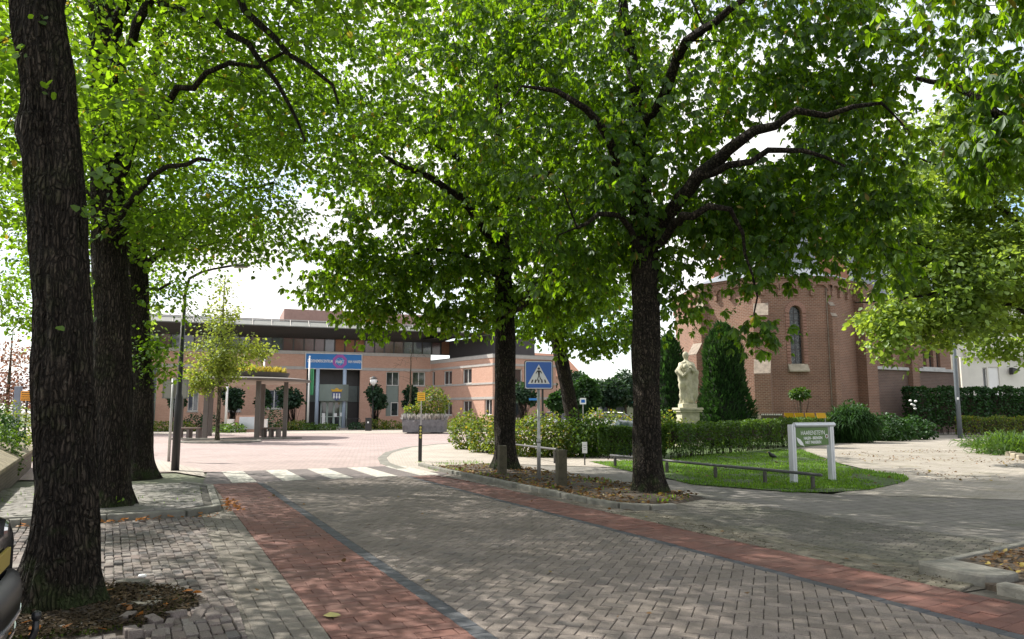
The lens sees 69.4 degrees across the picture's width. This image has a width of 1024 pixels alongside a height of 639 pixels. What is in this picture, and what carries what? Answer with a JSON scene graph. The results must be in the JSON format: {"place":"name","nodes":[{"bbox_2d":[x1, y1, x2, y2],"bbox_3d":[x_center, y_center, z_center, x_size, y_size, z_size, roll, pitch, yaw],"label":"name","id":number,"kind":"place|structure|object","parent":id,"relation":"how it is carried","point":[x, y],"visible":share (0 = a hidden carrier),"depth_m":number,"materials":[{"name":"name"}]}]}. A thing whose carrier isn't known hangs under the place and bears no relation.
{"place":"outdoors","nodes":[
{"label":"outdoors","id":0,"kind":"place"},
{"bbox_2d":[0,483,211,519],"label":"sidewalk","id":1,"kind":"structure","parent":0,"point":[162,495],"depth_m":12.49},
{"bbox_2d":[155,460,204,476],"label":"pavement","id":2,"kind":"structure","parent":0,"point":[163,466],"depth_m":20.07,"materials":[{"name":"grey concrete"}]},
{"bbox_2d":[171,263,250,470],"bbox_3d":[-8.017,1.261,19.643,2.372,5.480,0.246,-3,-8,23],"label":"street lamp","id":3,"kind":"object","parent":2,"relation":"on","point":[176,444],"visible":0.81,"depth_m":19.87,"materials":[{"name":"grey metal"}]},
{"bbox_2d":[201,487,329,638],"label":"pavement","id":4,"kind":"structure","parent":0,"point":[277,609],"depth_m":6.68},
{"bbox_2d":[19,433,563,479],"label":"plaza","id":5,"kind":"structure","parent":0,"point":[327,450],"depth_m":29.67,"materials":[{"name":"pink brick"}]},
{"bbox_2d":[0,405,29,449],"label":"shrub","id":6,"kind":"object","parent":5,"relation":"on","point":[11,418],"visible":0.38,"depth_m":18.95,"materials":[{"name":"green plant"}]},
{"bbox_2d":[0,330,30,425],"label":"reddish tree","id":7,"kind":"object","parent":5,"relation":"on","point":[8,394],"visible":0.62,"depth_m":45.60,"materials":[{"name":"red plant"}]},
{"bbox_2d":[0,400,31,446],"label":"shrub","id":8,"kind":"object","parent":5,"relation":"on","point":[25,422],"visible":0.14,"depth_m":25.64,"materials":[{"name":"green plant"}]},
{"bbox_2d":[11,386,22,433],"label":"grey pillar","id":9,"kind":"structure","parent":5,"relation":"on","point":[17,392],"depth_m":30.75,"materials":[{"name":"concrete"}]},
{"bbox_2d":[162,378,188,460],"bbox_3d":[-10.775,3.174,23.516,0.830,2.625,0.145,0,-7,0],"label":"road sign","id":10,"kind":"object","parent":5,"relation":"on","point":[169,390],"visible":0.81,"depth_m":23.64,"materials":[{"name":"metal"}]},
{"bbox_2d":[189,439,252,441],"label":"soil","id":11,"kind":"structure","parent":5,"relation":"on","point":[224,440],"depth_m":37.47,"materials":[{"name":"brown soil"}]},
{"bbox_2d":[181,439,260,443],"bbox_3d":[-14.900,6.220,37.774,4.000,0.110,4.000,0,-7,0],"label":"tree ring kerb","id":12,"kind":"object","parent":11,"relation":"on","point":[187,441],"visible":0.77,"depth_m":36.36,"materials":[{"name":"concrete"}]},
{"bbox_2d":[174,276,279,439],"bbox_3d":[-14.762,1.849,38.117,5.105,8.851,4.301,-3,-8,24],"label":"young tree","id":13,"kind":"object","parent":11,"relation":"on","point":[225,367],"visible":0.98,"depth_m":37.83,"materials":[{"name":"green plant"}]},
{"bbox_2d":[181,365,310,437],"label":"plaza shelter","id":14,"kind":"object","parent":5,"relation":"on","point":[270,375],"visible":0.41,"depth_m":43.04,"materials":[{"name":"brown wood"}]},
{"bbox_2d":[93,307,555,428],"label":"town hall","id":15,"kind":"structure","parent":5,"relation":"on","point":[463,376],"depth_m":66.68,"materials":[{"name":"brick"}]},
{"bbox_2d":[186,388,198,411],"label":"window","id":16,"kind":"structure","parent":15,"relation":"in","point":[192,401],"depth_m":63.30,"materials":[{"name":"glass"}]},
{"bbox_2d":[150,333,449,354],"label":"strip window","id":17,"kind":"structure","parent":15,"relation":"in","point":[291,344],"depth_m":67.80,"materials":[{"name":"black glass"}]},
{"bbox_2d":[305,352,362,369],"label":"banner","id":18,"kind":"object","parent":15,"relation":"attached to","point":[339,361],"visible":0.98,"depth_m":67.61,"materials":[{"name":"blue plastic"}]},
{"bbox_2d":[400,413,449,433],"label":"planter","id":19,"kind":"object","parent":5,"relation":"on","point":[435,423],"visible":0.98,"depth_m":50.88,"materials":[{"name":"grey concrete"}]},
{"bbox_2d":[403,385,452,432],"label":"shrub","id":20,"kind":"object","parent":19,"relation":"in","point":[428,394],"visible":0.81,"depth_m":51.94,"materials":[{"name":"green plant"}]},
{"bbox_2d":[544,390,563,431],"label":"street tree","id":21,"kind":"object","parent":5,"relation":"on","point":[552,402],"visible":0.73,"depth_m":47.26,"materials":[{"name":"green plant"}]},
{"bbox_2d":[573,373,603,418],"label":"street tree","id":22,"kind":"object","parent":5,"relation":"on","point":[587,388],"visible":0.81,"depth_m":59.19,"materials":[{"name":"green plant"}]},
{"bbox_2d":[594,377,631,411],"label":"street tree","id":23,"kind":"object","parent":5,"relation":"on","point":[614,393],"visible":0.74,"depth_m":64.91,"materials":[{"name":"green plant"}]},
{"bbox_2d":[19,427,564,433],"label":"pavement","id":24,"kind":"structure","parent":0,"point":[343,430],"depth_m":55.85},
{"bbox_2d":[153,420,197,431],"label":"planting","id":25,"kind":"object","parent":24,"relation":"on","point":[165,427],"visible":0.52,"depth_m":56.30,"materials":[{"name":"green plant"}]},
{"bbox_2d":[212,422,246,432],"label":"planting","id":26,"kind":"object","parent":24,"relation":"on","point":[227,428],"visible":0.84,"depth_m":52.95,"materials":[{"name":"green plant"}]},
{"bbox_2d":[217,386,245,421],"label":"ball tree","id":27,"kind":"object","parent":24,"relation":"on","point":[235,400],"visible":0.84,"depth_m":59.34,"materials":[{"name":"green plant"}]},
{"bbox_2d":[236,416,254,431],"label":"information panel","id":28,"kind":"object","parent":24,"relation":"on","point":[248,422],"visible":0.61,"depth_m":54.32,"materials":[{"name":"metal"}]},
{"bbox_2d":[274,385,306,422],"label":"ball tree","id":29,"kind":"object","parent":24,"relation":"on","point":[295,399],"visible":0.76,"depth_m":60.91,"materials":[{"name":"green plant"}]},
{"bbox_2d":[306,356,313,424],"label":"flagpole","id":30,"kind":"object","parent":24,"relation":"on","point":[311,388],"visible":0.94,"depth_m":60.77,"materials":[{"name":"white metal"}]},
{"bbox_2d":[291,422,339,430],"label":"planting","id":31,"kind":"object","parent":24,"relation":"on","point":[315,427],"visible":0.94,"depth_m":58.72,"materials":[{"name":"green plant"}]},
{"bbox_2d":[363,381,388,427],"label":"ball tree","id":32,"kind":"object","parent":24,"relation":"on","point":[380,398],"visible":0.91,"depth_m":62.28,"materials":[{"name":"green plant"}]},
{"bbox_2d":[363,417,401,429],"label":"planting","id":33,"kind":"object","parent":24,"relation":"on","point":[384,424],"visible":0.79,"depth_m":61.13,"materials":[{"name":"green plant"}]},
{"bbox_2d":[401,384,418,412],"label":"ball tree","id":34,"kind":"object","parent":24,"relation":"on","point":[406,392],"visible":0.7,"depth_m":63.77,"materials":[{"name":"green plant"}]},
{"bbox_2d":[516,381,536,424],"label":"ball tree","id":35,"kind":"object","parent":24,"relation":"on","point":[523,395],"visible":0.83,"depth_m":59.50,"materials":[{"name":"green plant"}]},
{"bbox_2d":[203,466,451,483],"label":"road","id":36,"kind":"structure","parent":0,"point":[260,476],"depth_m":18.50,"materials":[{"name":"paint"}]},
{"bbox_2d":[222,471,256,482],"bbox_3d":[-6.628,3.807,17.897,0.519,0.042,3.202,3,-8,-25],"label":"zebra stripe","id":37,"kind":"object","parent":36,"relation":"on","point":[237,476],"visible":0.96,"depth_m":17.66,"materials":[{"name":"white paint"}]},
{"bbox_2d":[266,470,305,480],"bbox_3d":[-5.645,3.866,18.364,0.519,0.041,3.202,3,-8,-25],"label":"zebra stripe","id":38,"kind":"object","parent":36,"relation":"on","point":[284,475],"visible":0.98,"depth_m":18.10,"materials":[{"name":"white paint"}]},
{"bbox_2d":[308,468,352,478],"bbox_3d":[-4.662,3.924,18.832,0.519,0.040,3.202,3,-8,-25],"label":"zebra stripe","id":39,"kind":"object","parent":36,"relation":"on","point":[328,473],"visible":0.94,"depth_m":18.67,"materials":[{"name":"white paint"}]},
{"bbox_2d":[348,467,395,476],"bbox_3d":[-3.679,3.980,19.299,0.519,0.040,3.202,3,-8,-25],"label":"zebra stripe","id":40,"kind":"object","parent":36,"relation":"on","point":[371,471],"visible":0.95,"depth_m":19.01,"materials":[{"name":"white paint"}]},
{"bbox_2d":[0,413,1005,499],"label":"ground","id":41,"kind":"structure","parent":0,"point":[173,477],"depth_m":17.33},
{"bbox_2d":[0,422,25,475],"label":"shrub","id":42,"kind":"object","parent":41,"relation":"on","point":[6,440],"visible":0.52,"depth_m":16.87,"materials":[{"name":"plant"}]},
{"bbox_2d":[0,0,351,480],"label":"lime tree","id":43,"kind":"object","parent":41,"relation":"on","point":[143,465],"visible":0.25,"depth_m":17.91,"materials":[{"name":"green plant"}]},
{"bbox_2d":[378,443,451,468],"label":"kerb","id":44,"kind":"structure","parent":41,"relation":"on","point":[382,459],"depth_m":24.90,"materials":[{"name":"concrete"}]},
{"bbox_2d":[611,368,632,414],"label":"street tree","id":45,"kind":"object","parent":41,"relation":"on","point":[625,377],"visible":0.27,"depth_m":73.13,"materials":[{"name":"green plant"}]},
{"bbox_2d":[673,188,954,432],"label":"church","id":46,"kind":"structure","parent":41,"relation":"on","point":[829,365],"depth_m":47.48,"materials":[{"name":"brick"}]},
{"bbox_2d":[788,306,809,371],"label":"window","id":47,"kind":"structure","parent":46,"relation":"in","point":[794,315],"depth_m":47.13,"materials":[{"name":"grey glass"}]},
{"bbox_2d":[785,432,1023,499],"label":"drive","id":48,"kind":"structure","parent":41,"relation":"on","point":[1009,486],"depth_m":20.73,"materials":[{"name":"beige gravel"}]},
{"bbox_2d":[824,403,890,442],"bbox_3d":[16.921,5.331,36.776,3.416,2.456,2.574,0,-7,0],"label":"fern clump","id":49,"kind":"object","parent":48,"relation":"on","point":[862,430],"visible":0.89,"depth_m":36.23,"materials":[{"name":"green plant"}]},
{"bbox_2d":[856,412,940,440],"bbox_3d":[20.699,5.827,39.835,5.792,1.683,2.858,6,-9,-39],"label":"shrub","id":50,"kind":"object","parent":48,"relation":"on","point":[895,428],"visible":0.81,"depth_m":39.08,"materials":[{"name":"green plant"}]},
{"bbox_2d":[824,54,1023,377],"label":"maple tree","id":51,"kind":"object","parent":48,"relation":"on","point":[980,277],"visible":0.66,"depth_m":23.46,"materials":[{"name":"green plant"}]},
{"bbox_2d":[842,449,1021,480],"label":"leaf litter","id":52,"kind":"object","parent":48,"relation":"on","point":[941,459],"visible":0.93,"depth_m":23.56,"materials":[{"name":"brown plant"}]},
{"bbox_2d":[952,343,962,437],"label":"lamp pole","id":53,"kind":"object","parent":48,"relation":"on","point":[957,402],"visible":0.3,"depth_m":42.70,"materials":[{"name":"grey metal"}]},
{"bbox_2d":[900,385,1023,433],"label":"tall hedge","id":54,"kind":"object","parent":48,"relation":"on","point":[937,409],"visible":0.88,"depth_m":48.73,"materials":[{"name":"green plant"}]},
{"bbox_2d":[949,427,1023,455],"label":"daylily bed","id":55,"kind":"object","parent":48,"relation":"on","point":[1000,443],"visible":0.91,"depth_m":27.35,"materials":[{"name":"green plant"}]},
{"bbox_2d":[954,415,1023,436],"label":"hedge","id":56,"kind":"object","parent":48,"relation":"on","point":[974,424],"visible":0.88,"depth_m":44.48,"materials":[{"name":"green plant"}]},
{"bbox_2d":[951,298,1023,429],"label":"white building","id":57,"kind":"structure","parent":41,"relation":"on","point":[988,374],"depth_m":58.56,"materials":[{"name":"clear paint"}]},
{"bbox_2d":[988,367,998,394],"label":"door","id":58,"kind":"structure","parent":57,"relation":"in","point":[993,371],"depth_m":58.70,"materials":[{"name":"white paint"}]},
{"bbox_2d":[387,443,632,471],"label":"sidewalk","id":59,"kind":"structure","parent":0,"point":[431,454],"depth_m":24.51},
{"bbox_2d":[447,408,484,448],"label":"shrub","id":60,"kind":"object","parent":59,"relation":"on","point":[454,435],"visible":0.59,"depth_m":30.45,"materials":[{"name":"green plant"}]},
{"bbox_2d":[465,410,530,453],"bbox_3d":[-0.533,4.245,27.701,1.865,1.722,3.133,5,-8,-34],"label":"shrub","id":61,"kind":"object","parent":59,"relation":"on","point":[479,423],"visible":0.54,"depth_m":27.89,"materials":[{"name":"green plant"}]},
{"bbox_2d":[515,410,577,457],"bbox_3d":[0.957,4.031,25.799,2.931,1.766,1.807,-3,-8,25],"label":"shrub","id":62,"kind":"object","parent":59,"relation":"on","point":[545,441],"visible":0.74,"depth_m":25.38,"materials":[{"name":"green plant"}]},
{"bbox_2d":[452,190,668,444],"bbox_3d":[1.932,-0.057,28.679,8.194,10.337,8.156,-5,-9,36],"label":"chestnut tree","id":63,"kind":"object","parent":59,"relation":"on","point":[561,338],"visible":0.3,"depth_m":27.56,"materials":[{"name":"green plant"}]},
{"bbox_2d":[554,407,618,457],"bbox_3d":[2.663,4.092,25.808,2.705,2.054,1.758,6,-9,-40],"label":"shrub","id":64,"kind":"object","parent":59,"relation":"on","point":[582,436],"visible":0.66,"depth_m":25.36,"materials":[{"name":"green plant"}]},
{"bbox_2d":[596,425,668,457],"bbox_3d":[4.066,4.090,24.786,2.519,1.148,0.741,0,-7,4],"label":"clipped hedge","id":65,"kind":"object","parent":59,"relation":"on","point":[622,437],"visible":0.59,"depth_m":24.60,"materials":[{"name":"green plant"}]},
{"bbox_2d":[0,0,1023,412],"label":"sky","id":66,"kind":"structure","parent":0,"point":[259,294],"materials":[{"name":"white"}]},
{"bbox_2d":[18,475,1023,638],"bbox_3d":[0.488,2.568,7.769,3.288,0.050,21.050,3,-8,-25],"label":"road","id":67,"kind":"structure","parent":0,"point":[487,564],"depth_m":7.02,"materials":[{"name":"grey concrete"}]},
{"bbox_2d":[0,439,32,491],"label":"garden wall","id":68,"kind":"structure","parent":67,"relation":"on","point":[9,467],"depth_m":16.03,"materials":[{"name":"concrete"}]},
{"bbox_2d":[6,586,197,638],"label":"soil","id":69,"kind":"structure","parent":67,"relation":"on","point":[115,630],"depth_m":5.57,"materials":[{"name":"brown soil"}]},
{"bbox_2d":[7,585,193,638],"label":"moss","id":70,"kind":"object","parent":69,"relation":"on","point":[79,633],"visible":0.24,"depth_m":5.31,"materials":[{"name":"green plant"}]},
{"bbox_2d":[8,580,200,637],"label":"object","id":71,"kind":"structure","parent":69,"relation":"on","point":[99,616],"depth_m":5.74,"materials":[{"name":"brown soil"}]},
{"bbox_2d":[9,481,220,527],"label":"kerb","id":72,"kind":"structure","parent":67,"relation":"on","point":[215,506],"depth_m":11.05,"materials":[{"name":"concrete"}]},
{"bbox_2d":[12,516,246,638],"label":"parking bay","id":73,"kind":"object","parent":67,"relation":"on","point":[202,569],"visible":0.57,"depth_m":7.73,"materials":[{"name":"brick"}]},
{"bbox_2d":[0,510,41,638],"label":"parked car","id":74,"kind":"object","parent":73,"relation":"on","point":[11,589],"visible":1,"depth_m":4.20,"materials":[{"name":"black paint"}]},
{"bbox_2d":[0,0,458,507],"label":"lime tree","id":75,"kind":"object","parent":67,"relation":"on","point":[109,237],"visible":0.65,"depth_m":12.33,"materials":[{"name":"green plant"}]},
{"bbox_2d":[0,0,472,615],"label":"lime tree","id":76,"kind":"object","parent":67,"relation":"on","point":[60,566],"visible":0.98,"depth_m":6.33,"materials":[{"name":"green plant"}]},
{"bbox_2d":[213,483,475,638],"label":"cycle lane","id":77,"kind":"structure","parent":67,"relation":"on","point":[362,597],"depth_m":6.96,"materials":[{"name":"red brick"}]},
{"bbox_2d":[258,483,497,638],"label":"gutter","id":78,"kind":"object","parent":67,"relation":"on","point":[473,629],"visible":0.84,"depth_m":6.99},
{"bbox_2d":[271,0,703,469],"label":"chestnut tree","id":79,"kind":"object","parent":67,"relation":"on","point":[412,268],"visible":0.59,"depth_m":19.36,"materials":[{"name":"green plant"}]},
{"bbox_2d":[524,360,552,480],"bbox_3d":[0.594,2.265,16.438,0.644,2.705,0.116,1,-7,-5],"label":"crossing sign","id":80,"kind":"object","parent":67,"relation":"on","point":[538,375],"visible":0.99,"depth_m":16.50,"materials":[{"name":"metal"}]},
{"bbox_2d":[418,463,675,510],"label":"kerb","id":81,"kind":"structure","parent":67,"relation":"on","point":[609,503],"depth_m":13.57,"materials":[{"name":"concrete"}]},
{"bbox_2d":[437,464,704,510],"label":"soil","id":82,"kind":"structure","parent":67,"relation":"on","point":[589,485],"depth_m":14.69,"materials":[{"name":"brown soil"}]},
{"bbox_2d":[497,445,506,473],"bbox_3d":[-0.239,3.440,17.918,0.190,0.774,0.190,3,-7,-20],"label":"wooden bollard","id":83,"kind":"object","parent":82,"relation":"on","point":[502,459],"visible":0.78,"depth_m":17.84,"materials":[{"name":"brown wood"}]},
{"bbox_2d":[555,449,566,485],"bbox_3d":[1.008,3.079,15.143,0.190,0.816,0.190,3,-7,-20],"label":"wooden bollard","id":84,"kind":"object","parent":82,"relation":"on","point":[561,467],"visible":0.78,"depth_m":15.07,"materials":[{"name":"brown wood"}]},
{"bbox_2d":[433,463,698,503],"bbox_3d":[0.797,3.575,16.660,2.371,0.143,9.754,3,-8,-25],"label":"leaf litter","id":85,"kind":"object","parent":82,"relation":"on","point":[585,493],"visible":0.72,"depth_m":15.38,"materials":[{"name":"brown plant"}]},
{"bbox_2d":[379,0,974,492],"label":"chestnut tree","id":86,"kind":"object","parent":67,"relation":"on","point":[759,216],"visible":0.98,"depth_m":13.91,"materials":[{"name":"green plant"}]},
{"bbox_2d":[408,476,1023,638],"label":"gutter","id":87,"kind":"object","parent":67,"relation":"on","point":[997,631],"visible":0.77,"depth_m":7.04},
{"bbox_2d":[411,475,1023,634],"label":"cycle lane","id":88,"kind":"structure","parent":67,"relation":"on","point":[1008,616],"depth_m":7.58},
{"bbox_2d":[482,463,1023,543],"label":"footpath","id":89,"kind":"structure","parent":67,"relation":"on","point":[994,520],"depth_m":12.26,"materials":[{"name":"grey concrete"}]},
{"bbox_2d":[845,0,1023,210],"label":"chestnut tree","id":90,"kind":"object","parent":89,"relation":"on","point":[992,134],"visible":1,"depth_m":9.92,"materials":[{"name":"green plant"}]},
{"bbox_2d":[943,541,1023,559],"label":"kerb","id":91,"kind":"structure","parent":89,"relation":"on","point":[992,550],"depth_m":8.15,"materials":[{"name":"concrete"}]},
{"bbox_2d":[959,546,1023,591],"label":"soil","id":92,"kind":"structure","parent":67,"relation":"on","point":[992,586],"depth_m":7.61,"materials":[{"name":"brown soil"}]},
{"bbox_2d":[970,545,1023,575],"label":"leaf litter","id":93,"kind":"object","parent":92,"relation":"on","point":[1015,563],"visible":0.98,"depth_m":7.62,"materials":[{"name":"brown plant"}]},
{"bbox_2d":[996,582,1023,600],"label":"kerb","id":94,"kind":"structure","parent":67,"relation":"on","point":[1010,590],"depth_m":6.41,"materials":[{"name":"concrete"}]},
{"bbox_2d":[443,474,623,511],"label":"pavement","id":95,"kind":"structure","parent":0,"point":[593,506],"depth_m":13.88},
{"bbox_2d":[533,436,837,457],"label":"lawn","id":96,"kind":"structure","parent":0,"point":[667,455],"depth_m":30.20,"materials":[{"name":"green plant"}]},
{"bbox_2d":[581,407,693,447],"bbox_3d":[5.132,4.626,31.273,5.486,1.851,2.105,2,-7,-17],"label":"shrub","id":97,"kind":"object","parent":96,"relation":"on","point":[619,415],"visible":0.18,"depth_m":31.10,"materials":[{"name":"green plant"}]},
{"bbox_2d":[660,332,683,443],"bbox_3d":[7.618,3.238,35.843,2.434,5.499,2.429,4,-8,-27],"label":"yew cone","id":98,"kind":"object","parent":96,"relation":"on","point":[671,358],"visible":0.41,"depth_m":35.27,"materials":[{"name":"green plant"}]},
{"bbox_2d":[672,351,703,446],"bbox_3d":[7.779,3.522,32.815,1.080,4.219,1.080,1,-7,-6],"label":"statue","id":99,"kind":"object","parent":96,"relation":"on","point":[686,371],"visible":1,"depth_m":32.61,"materials":[{"name":"stone"}]},
{"bbox_2d":[696,319,759,446],"bbox_3d":[9.713,2.852,33.918,2.955,5.797,2.960,4,-8,-29],"label":"yew cone","id":100,"kind":"object","parent":96,"relation":"on","point":[724,390],"visible":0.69,"depth_m":33.18,"materials":[{"name":"green plant"}]},
{"bbox_2d":[661,415,857,458],"bbox_3d":[12.166,4.917,32.719,0.984,1.440,22.088,-6,-9,39],"label":"clipped hedge","id":101,"kind":"object","parent":96,"relation":"on","point":[774,429],"visible":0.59,"depth_m":27.36,"materials":[{"name":"green plant"}]},
{"bbox_2d":[787,386,811,415],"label":"topiary standard","id":102,"kind":"object","parent":96,"relation":"on","point":[797,394],"visible":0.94,"depth_m":40.59,"materials":[{"name":"green plant"}]},
{"bbox_2d":[590,448,908,492],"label":"lawn","id":103,"kind":"structure","parent":0,"point":[885,482],"depth_m":18.06,"materials":[{"name":"green plant"}]},
{"bbox_2d":[610,454,822,488],"bbox_3d":[4.478,3.653,17.958,0.155,0.381,7.208,4,-8,-28],"label":"rail","id":104,"kind":"object","parent":103,"relation":"on","point":[810,474],"visible":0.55,"depth_m":16.72,"materials":[{"name":"grey metal"}]},
{"bbox_2d":[787,422,835,482],"bbox_3d":[6.747,2.975,16.573,1.428,1.329,0.145,4,-8,-29],"label":"park sign","id":105,"kind":"object","parent":103,"relation":"on","point":[818,433],"visible":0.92,"depth_m":16.57,"materials":[{"name":"wood"}]},
{"bbox_2d":[597,508,984,591],"bbox_3d":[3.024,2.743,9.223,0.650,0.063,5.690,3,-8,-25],"label":"driveway","id":106,"kind":"structure","parent":0,"point":[865,562],"depth_m":8.44,"materials":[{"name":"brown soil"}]},
{"bbox_2d":[918,559,1018,586],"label":"kerb","id":107,"kind":"structure","parent":106,"relation":"on","point":[968,572],"depth_m":6.92,"materials":[{"name":"concrete"}]},
{"bbox_2d":[646,498,1008,566],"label":"driveway","id":108,"kind":"structure","parent":0,"point":[899,544],"depth_m":9.73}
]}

